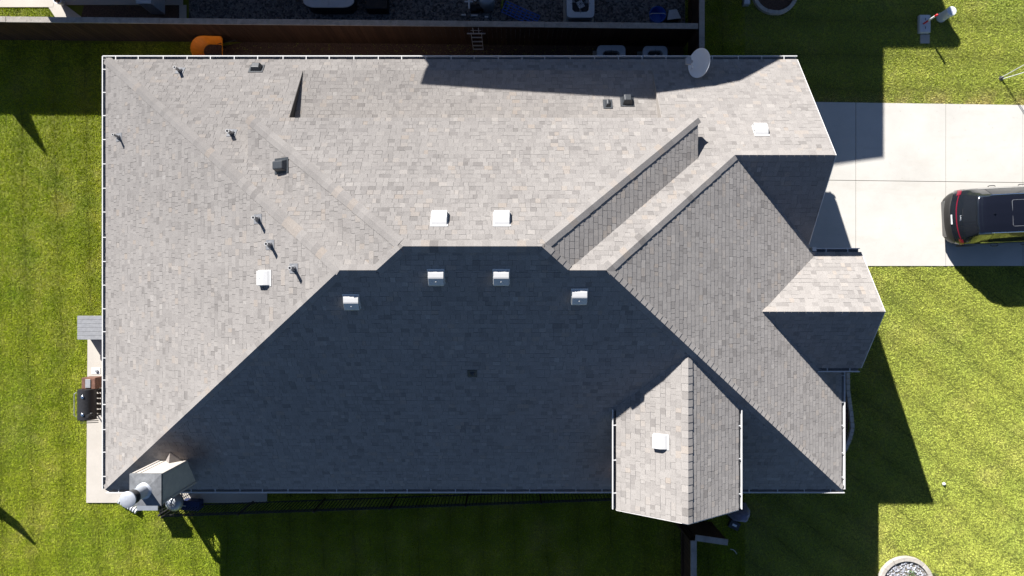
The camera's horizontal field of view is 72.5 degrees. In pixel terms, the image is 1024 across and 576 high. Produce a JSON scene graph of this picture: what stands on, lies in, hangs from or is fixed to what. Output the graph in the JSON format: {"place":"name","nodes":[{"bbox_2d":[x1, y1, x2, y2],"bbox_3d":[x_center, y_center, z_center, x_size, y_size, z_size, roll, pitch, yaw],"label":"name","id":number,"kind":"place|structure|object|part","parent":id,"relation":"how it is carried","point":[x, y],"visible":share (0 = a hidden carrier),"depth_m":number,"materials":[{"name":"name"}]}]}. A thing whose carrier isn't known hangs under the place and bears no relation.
{"place":"outdoors","nodes":[
{"label":"outdoors","id":0,"kind":"place"},
{"bbox_2d":[0,0,186,17],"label":"neighbour path","id":1,"kind":"structure","parent":0,"point":[57,10],"depth_m":23.97,"materials":[{"name":"concrete"}]},
{"bbox_2d":[53,0,64,5],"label":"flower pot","id":2,"kind":"object","parent":1,"relation":"on","point":[61,2],"visible":1,"depth_m":23.72,"materials":[{"name":"white ceramic"}]},
{"bbox_2d":[86,340,266,502],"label":"patio","id":3,"kind":"structure","parent":0,"point":[96,492],"depth_m":23.95,"materials":[{"name":"concrete"}]},
{"bbox_2d":[74,376,101,423],"bbox_3d":[-14.082,3.755,23.274,0.750,1.354,1.572,0,90,0],"label":"smoker grill","id":4,"kind":"object","parent":3,"relation":"on","point":[87,402],"visible":0.95,"depth_m":23.02,"materials":[{"name":"black metal"}]},
{"bbox_2d":[77,316,101,339],"bbox_3d":[-14.075,1.329,23.677,0.990,0.545,0.796,0,90,0],"label":"deck box","id":5,"kind":"object","parent":3,"relation":"on","point":[89,327],"visible":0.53,"depth_m":23.41,"materials":[{"name":"plastic"}]},
{"bbox_2d":[91,368,99,373],"bbox_3d":[-14.267,2.837,23.920,0.300,0.060,0.200,0,90,0],"label":"drain cover","id":6,"kind":"object","parent":3,"relation":"on","point":[95,370],"visible":1,"depth_m":23.94,"materials":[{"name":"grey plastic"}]},
{"bbox_2d":[97,388,101,414],"bbox_3d":[-13.911,3.851,23.675,0.460,0.550,0.948,0,90,0],"label":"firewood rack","id":7,"kind":"object","parent":3,"relation":"on","point":[99,401],"visible":0.2,"depth_m":23.58,"materials":[{"name":"black metal"}]},
{"bbox_2d":[137,503,164,510],"bbox_3d":[-12.077,7.204,23.565,0.700,0.870,0.340,0,90,0],"label":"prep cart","id":8,"kind":"object","parent":3,"relation":"on","point":[147,508],"visible":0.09,"depth_m":23.13,"materials":[{"name":"metal"}]},
{"bbox_2d":[158,503,168,516],"bbox_3d":[-11.420,6.705,23.275,0.080,1.450,1.390,0,90,0],"label":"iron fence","id":9,"kind":"object","parent":3,"relation":"on","point":[163,512],"visible":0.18,"depth_m":22.81,"materials":[{"name":"black metal"}]},
{"bbox_2d":[181,498,203,510],"bbox_3d":[-10.917,7.359,23.773,0.692,0.453,0.320,3,90,0],"label":"cooler","id":10,"kind":"object","parent":3,"relation":"on","point":[193,502],"visible":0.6,"depth_m":23.60,"materials":[{"name":"blue plastic"}]},
{"bbox_2d":[0,0,1023,575],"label":"ground","id":11,"kind":"structure","parent":0,"point":[866,502],"depth_m":24.00,"materials":[{"name":"green plant"}]},
{"bbox_2d":[117,500,137,513],"bbox_3d":[-13.141,7.447,23.910,0.720,0.216,0.211,30,90,0],"label":"drain pipe","id":12,"kind":"object","parent":11,"relation":"on","point":[133,509],"visible":0.44,"depth_m":23.83,"materials":[{"name":"white plastic"}]},
{"bbox_2d":[165,493,191,510],"bbox_3d":[-11.236,7.145,23.482,0.590,1.044,0.602,0,90,0],"label":"kettle grill","id":13,"kind":"object","parent":11,"relation":"on","point":[175,503],"visible":0.82,"depth_m":23.10,"materials":[{"name":"silver metal"}]},
{"bbox_2d":[0,16,697,46],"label":"wooden fence","id":14,"kind":"object","parent":11,"relation":"on","point":[391,31],"visible":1,"depth_m":22.86,"materials":[{"name":"brown wood"}]},
{"bbox_2d":[160,493,611,518],"bbox_3d":[-3.965,7.150,23.275,14.820,1.450,0.080,-2,90,0],"label":"iron fence","id":15,"kind":"object","parent":11,"relation":"on","point":[313,510],"visible":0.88,"depth_m":22.93,"materials":[{"name":"black metal"}]},
{"bbox_2d":[189,0,684,41],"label":"gravel yard","id":16,"kind":"structure","parent":11,"relation":"on","point":[631,11],"depth_m":23.99,"materials":[{"name":"grey gravel"}]},
{"bbox_2d":[303,0,356,13],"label":"stock tank","id":17,"kind":"object","parent":16,"relation":"on","point":[332,6],"visible":1,"depth_m":23.38,"materials":[{"name":"plastic"}]},
{"bbox_2d":[366,0,388,13],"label":"utility cabinet","id":18,"kind":"object","parent":16,"relation":"on","point":[377,6],"visible":1,"depth_m":23.50,"materials":[{"name":"black metal"}]},
{"bbox_2d":[461,0,494,17],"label":"pool pump","id":19,"kind":"object","parent":16,"relation":"on","point":[487,6],"visible":1,"depth_m":23.64,"materials":[{"name":"grey plastic"}]},
{"bbox_2d":[501,1,539,21],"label":"lattice panel","id":20,"kind":"object","parent":16,"relation":"on","point":[517,9],"visible":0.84,"depth_m":23.83,"materials":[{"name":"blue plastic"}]},
{"bbox_2d":[563,0,593,21],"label":"air conditioner","id":21,"kind":"object","parent":16,"relation":"on","point":[578,10],"visible":0.9,"depth_m":23.23,"materials":[{"name":"metal"}]},
{"bbox_2d":[649,6,665,22],"bbox_3d":[4.927,-9.253,23.759,0.570,0.481,0.566,0,90,0],"label":"storage tub","id":22,"kind":"object","parent":16,"relation":"on","point":[657,14],"visible":0.94,"depth_m":23.79,"materials":[{"name":"blue plastic"}]},
{"bbox_2d":[665,9,680,22],"bbox_3d":[5.460,-9.252,23.805,0.480,0.390,0.320,-7,90,0],"label":"storage bin","id":23,"kind":"object","parent":16,"relation":"on","point":[673,16],"visible":0.97,"depth_m":23.61,"materials":[{"name":"plastic"}]},
{"bbox_2d":[81,5,848,437],"bbox_3d":[-1.710,-1.405,23.994,26.580,0.001,16.610,0,90,0],"label":"mulch bed","id":24,"kind":"object","parent":11,"relation":"on","point":[137,11],"visible":0.25,"depth_m":24.00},
{"bbox_2d":[136,0,164,13],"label":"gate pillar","id":25,"kind":"structure","parent":24,"relation":"on","point":[154,6],"depth_m":23.49,"materials":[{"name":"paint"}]},
{"bbox_2d":[190,35,236,54],"bbox_3d":[-10.027,-8.020,23.655,1.626,0.700,0.825,0,90,0],"label":"wheelbarrow","id":26,"kind":"object","parent":24,"relation":"on","point":[206,45],"visible":0.75,"depth_m":23.49,"materials":[{"name":"orange plastic"}]},
{"bbox_2d":[467,28,485,49],"bbox_3d":[-1.159,-8.227,23.110,0.600,1.781,0.106,0,90,0],"label":"ladder","id":27,"kind":"object","parent":24,"relation":"on","point":[476,37],"visible":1,"depth_m":22.94,"materials":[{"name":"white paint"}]},
{"bbox_2d":[593,45,624,54],"bbox_3d":[3.300,-7.600,23.598,1.060,0.805,1.060,0,90,0],"label":"air conditioner","id":28,"kind":"object","parent":24,"relation":"on","point":[610,49],"visible":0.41,"depth_m":23.21,"materials":[{"name":"metal"}]},
{"bbox_2d":[637,46,666,54],"bbox_3d":[4.760,-7.640,23.598,0.930,0.805,0.930,0,90,0],"label":"air conditioner","id":29,"kind":"object","parent":24,"relation":"on","point":[654,50],"visible":0.39,"depth_m":23.21,"materials":[{"name":"metal"}]},
{"bbox_2d":[102,55,885,524],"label":"brick house","id":30,"kind":"structure","parent":11,"relation":"on","point":[486,273],"depth_m":18.84,"materials":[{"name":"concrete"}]},
{"bbox_2d":[685,48,709,77],"bbox_3d":[5.453,-6.563,20.494,0.688,0.858,0.721,-40,90,0],"label":"satellite dish","id":31,"kind":"object","parent":30,"relation":"attached to","point":[697,62],"visible":1,"depth_m":20.42,"materials":[{"name":"grey metal"}]},
{"bbox_2d":[676,523,696,575],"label":"wooden fence","id":32,"kind":"object","parent":11,"relation":"on","point":[688,555],"visible":1,"depth_m":22.92,"materials":[{"name":"brown wood"}]},
{"bbox_2d":[688,0,704,54],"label":"wooden fence","id":33,"kind":"object","parent":11,"relation":"on","point":[696,14],"visible":0.86,"depth_m":22.78,"materials":[{"name":"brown wood"}]},
{"bbox_2d":[683,521,727,544],"bbox_3d":[6.337,8.020,23.099,1.049,1.862,0.220,8,90,0],"label":"wooden fence","id":34,"kind":"object","parent":11,"relation":"on","point":[705,531],"visible":0.99,"depth_m":22.69,"materials":[{"name":"brown wood"}]},
{"bbox_2d":[727,519,740,530],"bbox_3d":[7.600,8.106,23.923,0.360,0.154,0.260,26,90,0],"label":"package","id":35,"kind":"object","parent":11,"relation":"on","point":[733,524],"visible":0.98,"depth_m":23.85,"materials":[{"name":"plastic"}]},
{"bbox_2d":[726,502,749,521],"bbox_3d":[7.706,7.625,23.585,0.801,0.830,0.616,-20,90,0],"label":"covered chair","id":36,"kind":"object","parent":11,"relation":"on","point":[742,514],"visible":0.71,"depth_m":23.33,"materials":[{"name":"grey fabric"}]},
{"bbox_2d":[742,0,749,5],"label":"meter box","id":37,"kind":"object","parent":11,"relation":"on","point":[745,2],"visible":1,"depth_m":23.79,"materials":[{"name":"grey metal"}]},
{"bbox_2d":[752,0,796,15],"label":"planting bed","id":38,"kind":"object","parent":11,"relation":"on","point":[775,7],"visible":1,"depth_m":23.93,"materials":[{"name":"stone"}]},
{"bbox_2d":[845,373,854,452],"bbox_3d":[11.546,4.343,23.950,0.413,0.131,2.873,4,90,0],"label":"bed edging","id":39,"kind":"object","parent":11,"relation":"on","point":[850,411],"visible":0.78,"depth_m":23.89,"materials":[{"name":"stone"}]},
{"bbox_2d":[878,556,932,575],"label":"planting bed","id":40,"kind":"object","parent":11,"relation":"on","point":[898,566],"visible":1,"depth_m":23.90,"materials":[{"name":"grey concrete"}]},
{"bbox_2d":[918,15,929,43],"bbox_3d":[14.129,-8.868,23.921,0.410,0.158,0.940,0,90,0],"label":"utility box","id":41,"kind":"object","parent":11,"relation":"on","point":[924,29],"visible":0.98,"depth_m":23.86,"materials":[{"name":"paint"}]},
{"bbox_2d":[923,14,937,23],"bbox_3d":[14.056,-9.028,23.527,0.074,0.945,0.072,0,90,0],"label":"marker post","id":42,"kind":"object","parent":11,"relation":"on","point":[931,18],"visible":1,"depth_m":23.40,"materials":[{"name":"red plastic"}]},
{"bbox_2d":[936,6,955,22],"bbox_3d":[14.741,-9.287,23.695,0.340,0.610,0.340,0,90,0],"label":"service pedestal","id":43,"kind":"object","parent":11,"relation":"on","point":[947,13],"visible":0.98,"depth_m":23.53,"materials":[{"name":"white plastic"}]},
{"bbox_2d":[998,65,1023,80],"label":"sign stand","id":44,"kind":"object","parent":11,"relation":"on","point":[1001,78],"visible":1,"depth_m":23.71,"materials":[{"name":"white metal"}]},
{"bbox_2d":[809,102,1023,265],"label":"driveway","id":45,"kind":"structure","parent":0,"point":[900,172],"depth_m":23.97,"materials":[{"name":"concrete"}]},
{"bbox_2d":[941,184,1023,246],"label":"parked car","id":46,"kind":"object","parent":45,"relation":"on","point":[988,215],"visible":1,"depth_m":22.55,"materials":[{"name":"black paint"}]},
{"bbox_3d":[14.853,-2.339,22.645,0.247,0.407,1.364,-3,90,0],"label":"rear window","id":47,"kind":"part","parent":46,"relation":"part of","materials":[{"name":"black glass"}]},
{"bbox_3d":[16.391,-3.157,22.600,2.021,0.490,0.232,-3,90,0],"label":"side window","id":48,"kind":"part","parent":46,"relation":"part of","materials":[{"name":"black glass"}]},
{"bbox_3d":[16.458,-1.664,22.600,2.021,0.490,0.232,-3,90,0],"label":"side window","id":49,"kind":"part","parent":46,"relation":"part of","materials":[{"name":"black glass"}]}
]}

